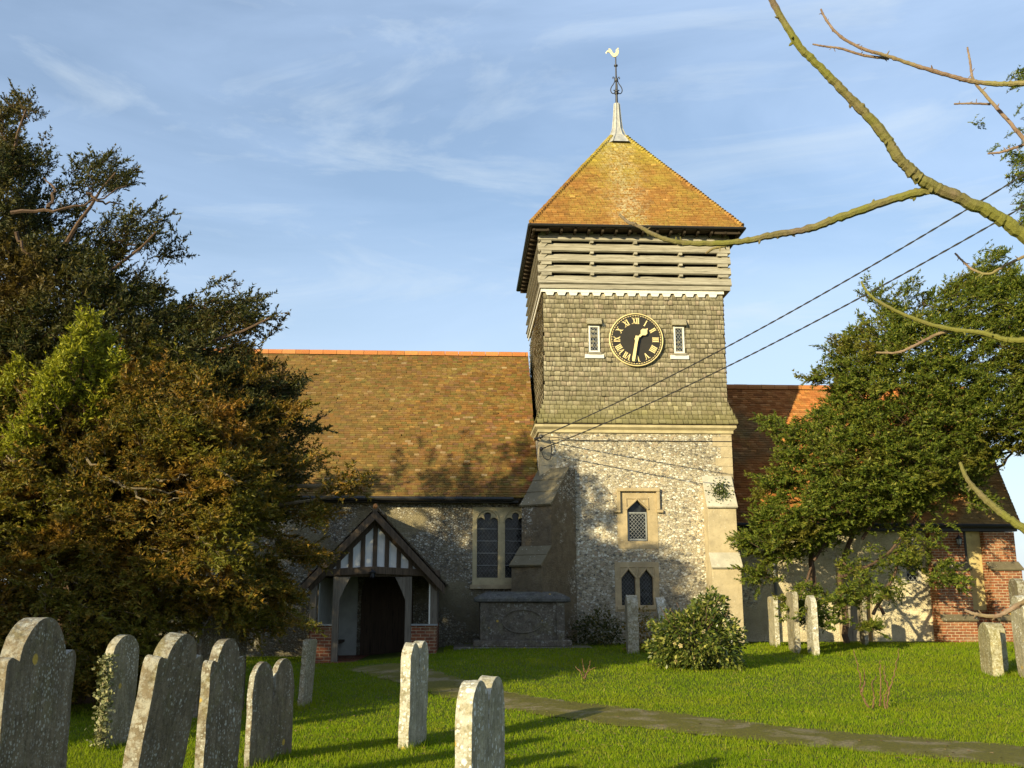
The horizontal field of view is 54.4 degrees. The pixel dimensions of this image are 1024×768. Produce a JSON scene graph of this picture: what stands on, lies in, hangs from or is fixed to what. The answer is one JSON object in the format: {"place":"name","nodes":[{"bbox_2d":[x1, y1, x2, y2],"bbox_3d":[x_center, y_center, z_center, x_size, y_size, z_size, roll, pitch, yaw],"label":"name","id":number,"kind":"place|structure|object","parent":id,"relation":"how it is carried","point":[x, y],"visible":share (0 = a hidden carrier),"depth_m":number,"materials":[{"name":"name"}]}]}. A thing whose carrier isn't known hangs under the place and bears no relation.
{"place":"outdoors","nodes":[
{"label":"outdoors","id":0,"kind":"place"},
{"bbox_2d":[0,613,1023,767],"bbox_3d":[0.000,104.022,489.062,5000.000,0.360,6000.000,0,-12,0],"label":"ground","id":1,"kind":"structure","parent":0,"point":[399,654],"depth_m":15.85,"materials":[{"name":"green plant"}]},
{"bbox_2d":[0,618,75,767],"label":"headstone","id":2,"kind":"object","parent":1,"relation":"on","point":[37,664],"visible":1,"depth_m":5.72,"materials":[{"name":"stone"}]},
{"bbox_2d":[0,300,130,617],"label":"conifer","id":3,"kind":"object","parent":1,"relation":"on","point":[53,390],"visible":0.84,"depth_m":14.39,"materials":[{"name":"green plant"}]},
{"bbox_2d":[4,356,206,643],"bbox_3d":[-10.461,2.848,23.763,7.783,8.018,4.216,0,-12,0],"label":"yew tree","id":4,"kind":"object","parent":1,"relation":"on","point":[175,629],"depth_m":23.33,"materials":[{"name":"green plant"}]},
{"bbox_2d":[96,635,139,748],"bbox_3d":[-4.506,3.627,11.406,0.112,1.472,0.636,0,-12,7],"label":"headstone","id":5,"kind":"object","parent":1,"relation":"on","point":[127,649],"visible":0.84,"depth_m":11.41,"materials":[{"name":"grey stone"}]},
{"bbox_2d":[86,653,119,749],"bbox_3d":[-4.544,3.532,11.064,0.318,1.061,0.270,5,-13,-24],"label":"ivy","id":6,"kind":"object","parent":5,"relation":"attached to","point":[106,661],"visible":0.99,"depth_m":11.07,"materials":[{"name":"green plant"}]},
{"bbox_2d":[123,633,202,767],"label":"headstone","id":7,"kind":"object","parent":1,"relation":"on","point":[167,690],"visible":1,"depth_m":7.11,"materials":[{"name":"stone"}]},
{"bbox_2d":[0,78,338,569],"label":"yew tree","id":8,"kind":"object","parent":1,"relation":"on","point":[35,292],"visible":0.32,"depth_m":16.62,"materials":[{"name":"green plant"}]},
{"bbox_2d":[0,330,379,709],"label":"yew tree","id":9,"kind":"object","parent":1,"relation":"on","point":[90,564],"visible":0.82,"depth_m":14.12,"materials":[{"name":"green plant"}]},
{"bbox_2d":[194,639,244,767],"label":"headstone","id":10,"kind":"object","parent":1,"relation":"on","point":[218,735],"visible":0.98,"depth_m":8.46,"materials":[{"name":"stone"}]},
{"bbox_2d":[193,613,247,717],"bbox_3d":[-4.268,4.220,14.610,0.112,1.698,1.029,-5,-13,23],"label":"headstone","id":11,"kind":"object","parent":1,"relation":"on","point":[206,643],"visible":0.34,"depth_m":14.46,"materials":[{"name":"grey stone"}]},
{"bbox_2d":[243,659,293,767],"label":"headstone","id":12,"kind":"object","parent":1,"relation":"on","point":[270,701],"visible":0.96,"depth_m":10.20,"materials":[{"name":"stone"}]},
{"bbox_2d":[297,638,316,705],"bbox_3d":[-3.143,4.544,15.267,0.090,1.254,0.556,2,-12,5],"label":"headstone","id":13,"kind":"object","parent":1,"relation":"on","point":[306,682],"visible":0.75,"depth_m":15.14,"materials":[{"name":"grey stone"}]},
{"bbox_2d":[398,641,427,749],"bbox_3d":[-1.129,3.690,11.471,0.133,1.406,0.792,-2,-12,10],"label":"headstone","id":14,"kind":"object","parent":1,"relation":"on","point":[413,701],"visible":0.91,"depth_m":11.28,"materials":[{"name":"stone"}]},
{"bbox_2d":[454,675,504,767],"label":"headstone","id":15,"kind":"object","parent":1,"relation":"on","point":[479,724],"visible":1,"depth_m":7.16,"materials":[{"name":"stone"}]},
{"bbox_2d":[453,592,591,650],"bbox_3d":[0.245,6.361,26.100,3.523,1.810,1.600,1,-12,-3],"label":"chest tomb","id":16,"kind":"object","parent":1,"relation":"on","point":[527,620],"visible":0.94,"depth_m":25.63,"materials":[{"name":"stone"}]},
{"bbox_2d":[58,48,1023,663],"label":"church","id":17,"kind":"structure","parent":1,"relation":"on","point":[474,490],"depth_m":28.83,"materials":[{"name":"stone"}]},
{"bbox_2d":[368,569,375,578],"bbox_3d":[-3.479,4.734,24.846,0.199,0.240,0.195,-9,-15,37],"label":"lantern","id":18,"kind":"object","parent":17,"relation":"attached to","point":[372,572],"visible":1,"depth_m":24.79,"materials":[{"name":"metal"}]},
{"bbox_2d":[470,507,521,588],"bbox_3d":[-0.324,4.612,28.052,1.700,2.264,0.390,1,-12,-3],"label":"window","id":19,"kind":"structure","parent":17,"relation":"in","point":[497,531],"depth_m":28.07,"materials":[{"name":"stone"}]},
{"bbox_2d":[585,318,603,358],"bbox_3d":[2.392,-1.340,28.994,0.557,1.195,0.220,1,-12,-3],"label":"window","id":20,"kind":"structure","parent":17,"relation":"in","point":[594,352],"depth_m":29.00,"materials":[{"name":"white glass"}]},
{"bbox_2d":[614,562,659,611],"bbox_3d":[3.455,5.630,27.680,1.236,1.344,0.370,1,-12,-3],"label":"window","id":21,"kind":"structure","parent":17,"relation":"in","point":[641,579],"depth_m":27.64,"materials":[{"name":"stone"}]},
{"bbox_2d":[614,488,662,548],"bbox_3d":[3.544,3.786,28.045,1.387,1.679,0.420,1,-12,-3],"label":"window","id":22,"kind":"structure","parent":17,"relation":"in","point":[637,513],"depth_m":27.99,"materials":[{"name":"stone"}]},
{"bbox_2d":[670,319,688,359],"bbox_3d":[4.881,-1.314,29.113,0.546,1.198,0.220,1,-12,-3],"label":"window","id":23,"kind":"structure","parent":17,"relation":"in","point":[677,331],"depth_m":29.13,"materials":[{"name":"white glass"}]},
{"bbox_2d":[705,474,733,503],"bbox_3d":[5.801,3.046,27.890,0.801,1.118,0.482,0,-12,0],"label":"ivy","id":24,"kind":"object","parent":17,"relation":"attached to","point":[719,492],"visible":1,"depth_m":27.87,"materials":[{"name":"green plant"}]},
{"bbox_2d":[542,205,1023,448],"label":"power cable","id":25,"kind":"object","parent":17,"relation":"attached to","point":[981,230],"visible":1,"depth_m":19.78,"materials":[{"name":"rubber"}]},
{"bbox_2d":[835,565,873,640],"bbox_3d":[9.946,6.504,29.103,0.996,2.402,0.362,1,-12,-3],"label":"doorway","id":26,"kind":"structure","parent":17,"relation":"in","point":[853,635],"depth_m":29.03,"materials":[{"name":"stone"}]},
{"bbox_2d":[898,539,921,582],"bbox_3d":[11.671,5.227,29.431,0.608,1.280,0.312,1,-12,-3],"label":"window","id":27,"kind":"structure","parent":17,"relation":"in","point":[911,578],"depth_m":29.24,"materials":[{"name":"white stone"}]},
{"bbox_2d":[955,535,962,547],"bbox_3d":[13.020,4.580,29.027,0.191,0.383,0.266,-6,-13,26],"label":"lantern","id":28,"kind":"object","parent":17,"relation":"attached to","point":[958,538],"visible":1,"depth_m":28.96,"materials":[{"name":"metal"}]},
{"bbox_2d":[69,649,1023,767],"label":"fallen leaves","id":29,"kind":"object","parent":1,"relation":"on","point":[661,724],"visible":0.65,"depth_m":12.22,"materials":[{"name":"brown plant"}]},
{"bbox_2d":[575,659,595,679],"bbox_3d":[1.379,5.327,18.638,0.381,0.392,0.195,0,-12,0],"label":"bare shrub","id":30,"kind":"object","parent":1,"relation":"on","point":[585,676],"visible":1,"depth_m":18.66,"materials":[{"name":"brown plant"}]},
{"bbox_2d":[567,604,624,646],"bbox_3d":[2.268,6.421,26.434,1.636,1.190,1.103,0,-12,0],"label":"shrub","id":31,"kind":"object","parent":1,"relation":"on","point":[593,635],"visible":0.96,"depth_m":26.34,"materials":[{"name":"green plant"}]},
{"bbox_2d":[625,595,638,653],"bbox_3d":[2.893,5.910,24.047,0.270,1.613,0.710,0,-12,2],"label":"headstone","id":32,"kind":"object","parent":1,"relation":"on","point":[631,624],"visible":0.79,"depth_m":23.76,"materials":[{"name":"grey stone"}]},
{"bbox_2d":[620,603,660,651],"bbox_3d":[3.191,5.958,24.283,1.136,1.238,1.032,0,-12,0],"label":"shrub","id":33,"kind":"object","parent":1,"relation":"on","point":[644,631],"visible":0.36,"depth_m":24.29,"materials":[{"name":"green plant"}]},
{"bbox_2d":[655,596,666,633],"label":"headstone","id":34,"kind":"object","parent":1,"relation":"on","point":[660,602],"visible":0.44,"depth_m":25.68,"materials":[{"name":"stone"}]},
{"bbox_2d":[640,585,748,670],"bbox_3d":[3.765,4.954,20.153,2.170,1.766,2.144,6,-13,-27],"label":"camellia bush","id":35,"kind":"object","parent":1,"relation":"on","point":[712,629],"visible":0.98,"depth_m":19.85,"materials":[{"name":"green plant"}]},
{"bbox_2d":[767,596,779,646],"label":"headstone","id":36,"kind":"object","parent":1,"relation":"on","point":[774,634],"visible":0.66,"depth_m":25.99,"materials":[{"name":"stone"}]},
{"bbox_2d":[786,592,800,653],"bbox_3d":[6.798,5.877,24.084,0.132,1.678,0.761,0,-12,2],"label":"headstone","id":37,"kind":"object","parent":1,"relation":"on","point":[793,629],"visible":0.75,"depth_m":23.86,"materials":[{"name":"grey stone"}]},
{"bbox_2d":[805,595,819,654],"bbox_3d":[7.069,5.798,23.469,0.144,1.612,0.734,-1,-12,5],"label":"headstone","id":38,"kind":"object","parent":1,"relation":"on","point":[812,629],"visible":0.77,"depth_m":23.24,"materials":[{"name":"stone"}]},
{"bbox_2d":[619,0,1023,620],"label":"bare tree","id":39,"kind":"object","parent":1,"relation":"on","point":[931,186],"visible":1,"depth_m":5.37,"materials":[{"name":"brown plant"}]},
{"bbox_2d":[857,598,868,644],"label":"headstone","id":40,"kind":"object","parent":1,"relation":"on","point":[863,635],"visible":0.36,"depth_m":26.54,"materials":[{"name":"grey stone"}]},
{"bbox_2d":[723,64,1023,643],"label":"yew tree","id":41,"kind":"object","parent":1,"relation":"on","point":[926,386],"visible":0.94,"depth_m":26.39,"materials":[{"name":"green plant"}]},
{"bbox_2d":[853,649,898,708],"bbox_3d":[5.503,4.437,14.987,0.660,0.908,0.184,0,-12,0],"label":"bare shrub","id":42,"kind":"object","parent":1,"relation":"on","point":[868,706],"visible":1,"depth_m":14.93,"materials":[{"name":"brown plant"}]},
{"bbox_2d":[978,622,1003,676],"bbox_3d":[9.266,5.248,19.290,0.211,1.240,0.729,-2,-12,8],"label":"headstone","id":43,"kind":"object","parent":1,"relation":"on","point":[990,647],"visible":0.82,"depth_m":19.07,"materials":[{"name":"grey stone"}]},
{"bbox_2d":[995,623,1008,671],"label":"headstone","id":44,"kind":"object","parent":1,"relation":"on","point":[1004,646],"visible":0.29,"depth_m":19.94,"materials":[{"name":"grey stone"}]},
{"bbox_2d":[1008,578,1023,649],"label":"headstone","id":45,"kind":"object","parent":1,"relation":"on","point":[1015,587],"visible":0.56,"depth_m":24.47,"materials":[{"name":"stone"}]},
{"bbox_2d":[1009,595,1023,677],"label":"headstone","id":46,"kind":"object","parent":1,"relation":"on","point":[1017,619],"visible":0.66,"depth_m":18.85,"materials":[{"name":"stone"}]},
{"bbox_3d":[12.121,-1.705,9.194,0.309,11.108,0.309,0,-12,0],"label":"utility pole","id":47,"kind":"object","parent":1,"relation":"on","visible":0},
{"bbox_2d":[542,174,1023,436],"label":"power cable","id":48,"kind":"object","parent":47,"relation":"attached to","point":[983,199],"visible":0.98,"depth_m":19.87,"materials":[{"name":"rubber"}]},
{"bbox_2d":[0,0,1023,584],"label":"sky","id":49,"kind":"structure","parent":0,"point":[383,168],"materials":[{"name":"blue"}]},
{"bbox_2d":[346,663,1023,766],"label":"path","id":50,"kind":"structure","parent":0,"point":[442,683],"depth_m":12.52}
]}

